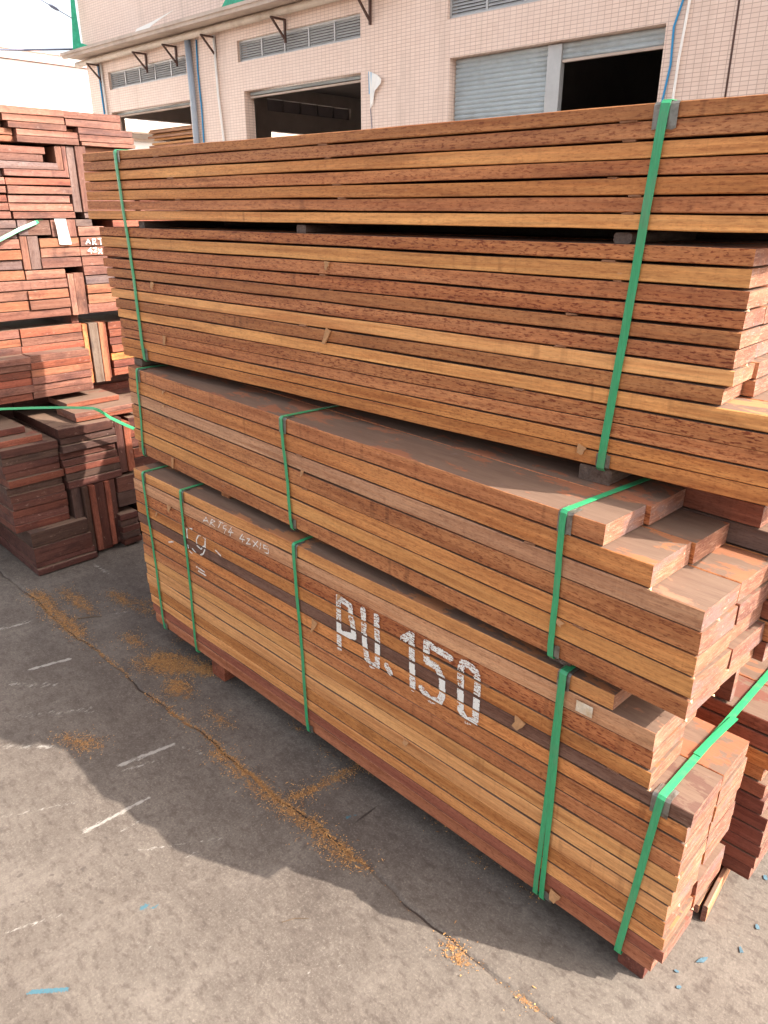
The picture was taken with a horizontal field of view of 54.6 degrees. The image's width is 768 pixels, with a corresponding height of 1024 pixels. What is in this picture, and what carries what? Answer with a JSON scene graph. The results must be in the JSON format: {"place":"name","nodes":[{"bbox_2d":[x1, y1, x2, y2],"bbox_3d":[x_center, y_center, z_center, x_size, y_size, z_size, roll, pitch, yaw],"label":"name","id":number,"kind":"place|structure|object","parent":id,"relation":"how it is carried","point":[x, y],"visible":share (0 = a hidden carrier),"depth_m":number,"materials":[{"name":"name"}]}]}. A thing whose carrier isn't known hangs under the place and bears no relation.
{"place":"outdoors","nodes":[
{"label":"outdoors","id":0,"kind":"place"},
{"bbox_2d":[0,0,81,53],"label":"sky","id":1,"kind":"structure","parent":0,"point":[25,24],"materials":[{"name":"white"}]},
{"bbox_2d":[0,45,295,149],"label":"white building","id":2,"kind":"structure","parent":0,"point":[43,79],"depth_m":24.05,"materials":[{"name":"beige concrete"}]},
{"bbox_2d":[0,525,767,1023],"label":"ground","id":3,"kind":"structure","parent":0,"point":[152,871],"depth_m":1.99,"materials":[{"name":"concrete"}]},
{"bbox_2d":[0,373,159,575],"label":"board stack","id":4,"kind":"object","parent":3,"relation":"on","point":[67,494],"visible":0.7,"depth_m":3.71,"materials":[{"name":"brown wood"}]},
{"bbox_2d":[0,311,135,404],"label":"board stack","id":5,"kind":"object","parent":4,"relation":"on","point":[43,357],"visible":0.77,"depth_m":3.77,"materials":[{"name":"brown wood"}]},
{"bbox_2d":[45,315,78,323],"bbox_3d":[-1.740,-1.050,3.970,0.409,0.044,0.038,20,30,40],"label":"wooden spacer","id":6,"kind":"object","parent":5,"relation":"on","point":[71,319],"visible":0.38,"depth_m":3.85,"materials":[{"name":"brown wood"}]},
{"bbox_2d":[0,218,174,321],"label":"board stack","id":7,"kind":"object","parent":6,"relation":"on","point":[52,267],"visible":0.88,"depth_m":3.66,"materials":[{"name":"brown wood"}]},
{"bbox_2d":[0,145,144,218],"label":"board stack","id":8,"kind":"object","parent":7,"relation":"on","point":[42,182],"visible":0.62,"depth_m":3.54,"materials":[{"name":"brown wood"}]},
{"bbox_2d":[0,104,134,149],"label":"board stack","id":9,"kind":"object","parent":8,"relation":"on","point":[30,126],"visible":0.94,"depth_m":3.52,"materials":[{"name":"brown wood"}]},
{"bbox_2d":[48,388,132,421],"bbox_3d":[-1.520,-0.564,3.878,0.341,0.073,0.341,20,30,40],"label":"loose board","id":10,"kind":"object","parent":4,"relation":"on","point":[109,403],"visible":0.84,"depth_m":3.82,"materials":[{"name":"brown wood"}]},
{"bbox_2d":[148,125,193,147],"bbox_3d":[-4.574,-7.527,18.240,2.236,3.346,1.143,20,30,40],"label":"timber stack","id":11,"kind":"object","parent":3,"relation":"on","point":[175,136],"visible":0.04,"depth_m":17.40,"materials":[{"name":"brown wood"}]},
{"bbox_2d":[212,660,234,681],"bbox_3d":[-0.342,0.493,3.127,0.086,0.072,0.838,20,30,40],"label":"wooden skid","id":12,"kind":"object","parent":3,"relation":"on","point":[222,673],"visible":0.07,"depth_m":2.85,"materials":[{"name":"brown wood"}]},
{"bbox_2d":[20,581,538,1015],"bbox_3d":[-0.688,0.746,2.597,2.946,0.015,0.791,20,30,40],"label":"sawdust","id":13,"kind":"object","parent":3,"relation":"on","point":[223,753],"visible":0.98,"depth_m":2.52},
{"bbox_2d":[618,909,690,978],"bbox_3d":[0.874,0.950,2.028,0.069,0.059,0.830,20,30,40],"label":"wooden skid","id":14,"kind":"object","parent":3,"relation":"on","point":[633,966],"visible":0.05,"depth_m":1.76,"materials":[{"name":"brown wood"}]},
{"bbox_2d":[133,462,767,970],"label":"lumber bundle","id":15,"kind":"object","parent":14,"relation":"on","point":[623,820],"visible":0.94,"depth_m":1.90,"materials":[{"name":"brown wood"}]},
{"bbox_2d":[221,492,232,497],"bbox_3d":[-0.298,-0.161,2.827,0.052,0.027,0.725,20,30,40],"label":"wooden spacer","id":16,"kind":"object","parent":15,"relation":"on","point":[225,495],"visible":0.04,"depth_m":2.59,"materials":[{"name":"brown wood"}]},
{"bbox_2d":[549,657,571,665],"bbox_3d":[0.664,0.222,1.918,0.058,0.031,0.779,20,30,40],"label":"wooden spacer","id":17,"kind":"object","parent":15,"relation":"on","point":[563,662],"visible":0.04,"depth_m":1.66,"materials":[{"name":"wood"}]},
{"bbox_2d":[128,363,767,721],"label":"lumber bundle","id":18,"kind":"object","parent":17,"relation":"on","point":[653,591],"visible":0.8,"depth_m":1.69,"materials":[{"name":"brown wood"}]},
{"bbox_2d":[134,357,159,365],"bbox_3d":[-0.718,-0.659,3.057,0.063,0.026,0.639,20,30,40],"label":"wooden spacer","id":19,"kind":"object","parent":18,"relation":"on","point":[139,361],"visible":0.11,"depth_m":2.85,"materials":[{"name":"wood"}]},
{"bbox_2d":[579,462,631,485],"bbox_3d":[0.684,-0.166,1.869,0.082,0.038,0.608,20,30,40],"label":"wooden spacer","id":20,"kind":"object","parent":18,"relation":"on","point":[589,472],"visible":0.15,"depth_m":1.67,"materials":[{"name":"wood"}]},
{"bbox_2d":[83,94,767,505],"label":"lumber bundle","id":21,"kind":"object","parent":20,"relation":"on","point":[589,286],"visible":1,"depth_m":1.72,"materials":[{"name":"brown wood"}]},
{"bbox_2d":[696,957,707,962],"bbox_3d":[0.765,1.077,1.788,0.037,0.001,0.011,-10,24,-22],"label":"blue scrap","id":22,"kind":"object","parent":3,"relation":"on","point":[702,959],"visible":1,"depth_m":1.79,"materials":[{"name":"paint"}]},
{"bbox_2d":[690,865,722,912],"bbox_3d":[0.834,0.969,1.977,0.078,0.025,0.213,19,26,38],"label":"offcut board","id":23,"kind":"object","parent":3,"relation":"on","point":[698,905],"visible":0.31,"depth_m":1.91,"materials":[{"name":"brown wood"}]},
{"bbox_2d":[700,866,729,921],"bbox_3d":[0.875,0.983,1.951,0.013,0.051,0.210,18,28,37],"label":"offcut board","id":24,"kind":"object","parent":3,"relation":"on","point":[714,892],"visible":0.82,"depth_m":1.91,"materials":[{"name":"brown wood"}]},
{"bbox_2d":[60,0,767,143],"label":"warehouse","id":25,"kind":"structure","parent":0,"point":[211,70],"depth_m":12.53,"materials":[{"name":"beige tile"}]},
{"bbox_2d":[0,48,72,50],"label":"service cable","id":26,"kind":"object","parent":25,"relation":"attached to","point":[54,49],"visible":0.84,"depth_m":17.51,"materials":[{"name":"grey rubber"}]},
{"bbox_2d":[41,0,70,17],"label":"insulator cable","id":27,"kind":"object","parent":25,"relation":"attached to","point":[54,7],"visible":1,"depth_m":17.23,"materials":[{"name":"metal"}]},
{"bbox_2d":[70,0,86,48],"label":"green sheet scrap","id":28,"kind":"object","parent":25,"relation":"attached to","point":[76,40],"visible":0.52,"depth_m":17.66,"materials":[{"name":"green plastic"}]},
{"bbox_2d":[135,10,172,31],"bbox_3d":[-4.703,-9.988,15.176,1.501,0.211,0.022,19,29,38],"label":"plastic rag","id":29,"kind":"object","parent":25,"relation":"on","point":[148,25],"visible":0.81,"depth_m":15.28,"materials":[{"name":"white plastic"}]},
{"bbox_2d":[222,0,243,6],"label":"green sheet scrap","id":30,"kind":"object","parent":25,"relation":"on","point":[227,2],"visible":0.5,"depth_m":13.60,"materials":[{"name":"green plastic"}]},
{"bbox_2d":[368,71,380,127],"bbox_3d":[-0.144,-6.865,12.437,0.311,0.901,0.052,19,29,39],"label":"torn sheet","id":31,"kind":"object","parent":25,"relation":"hanging from","point":[374,81],"visible":0.93,"depth_m":12.38,"materials":[{"name":"white plastic"}]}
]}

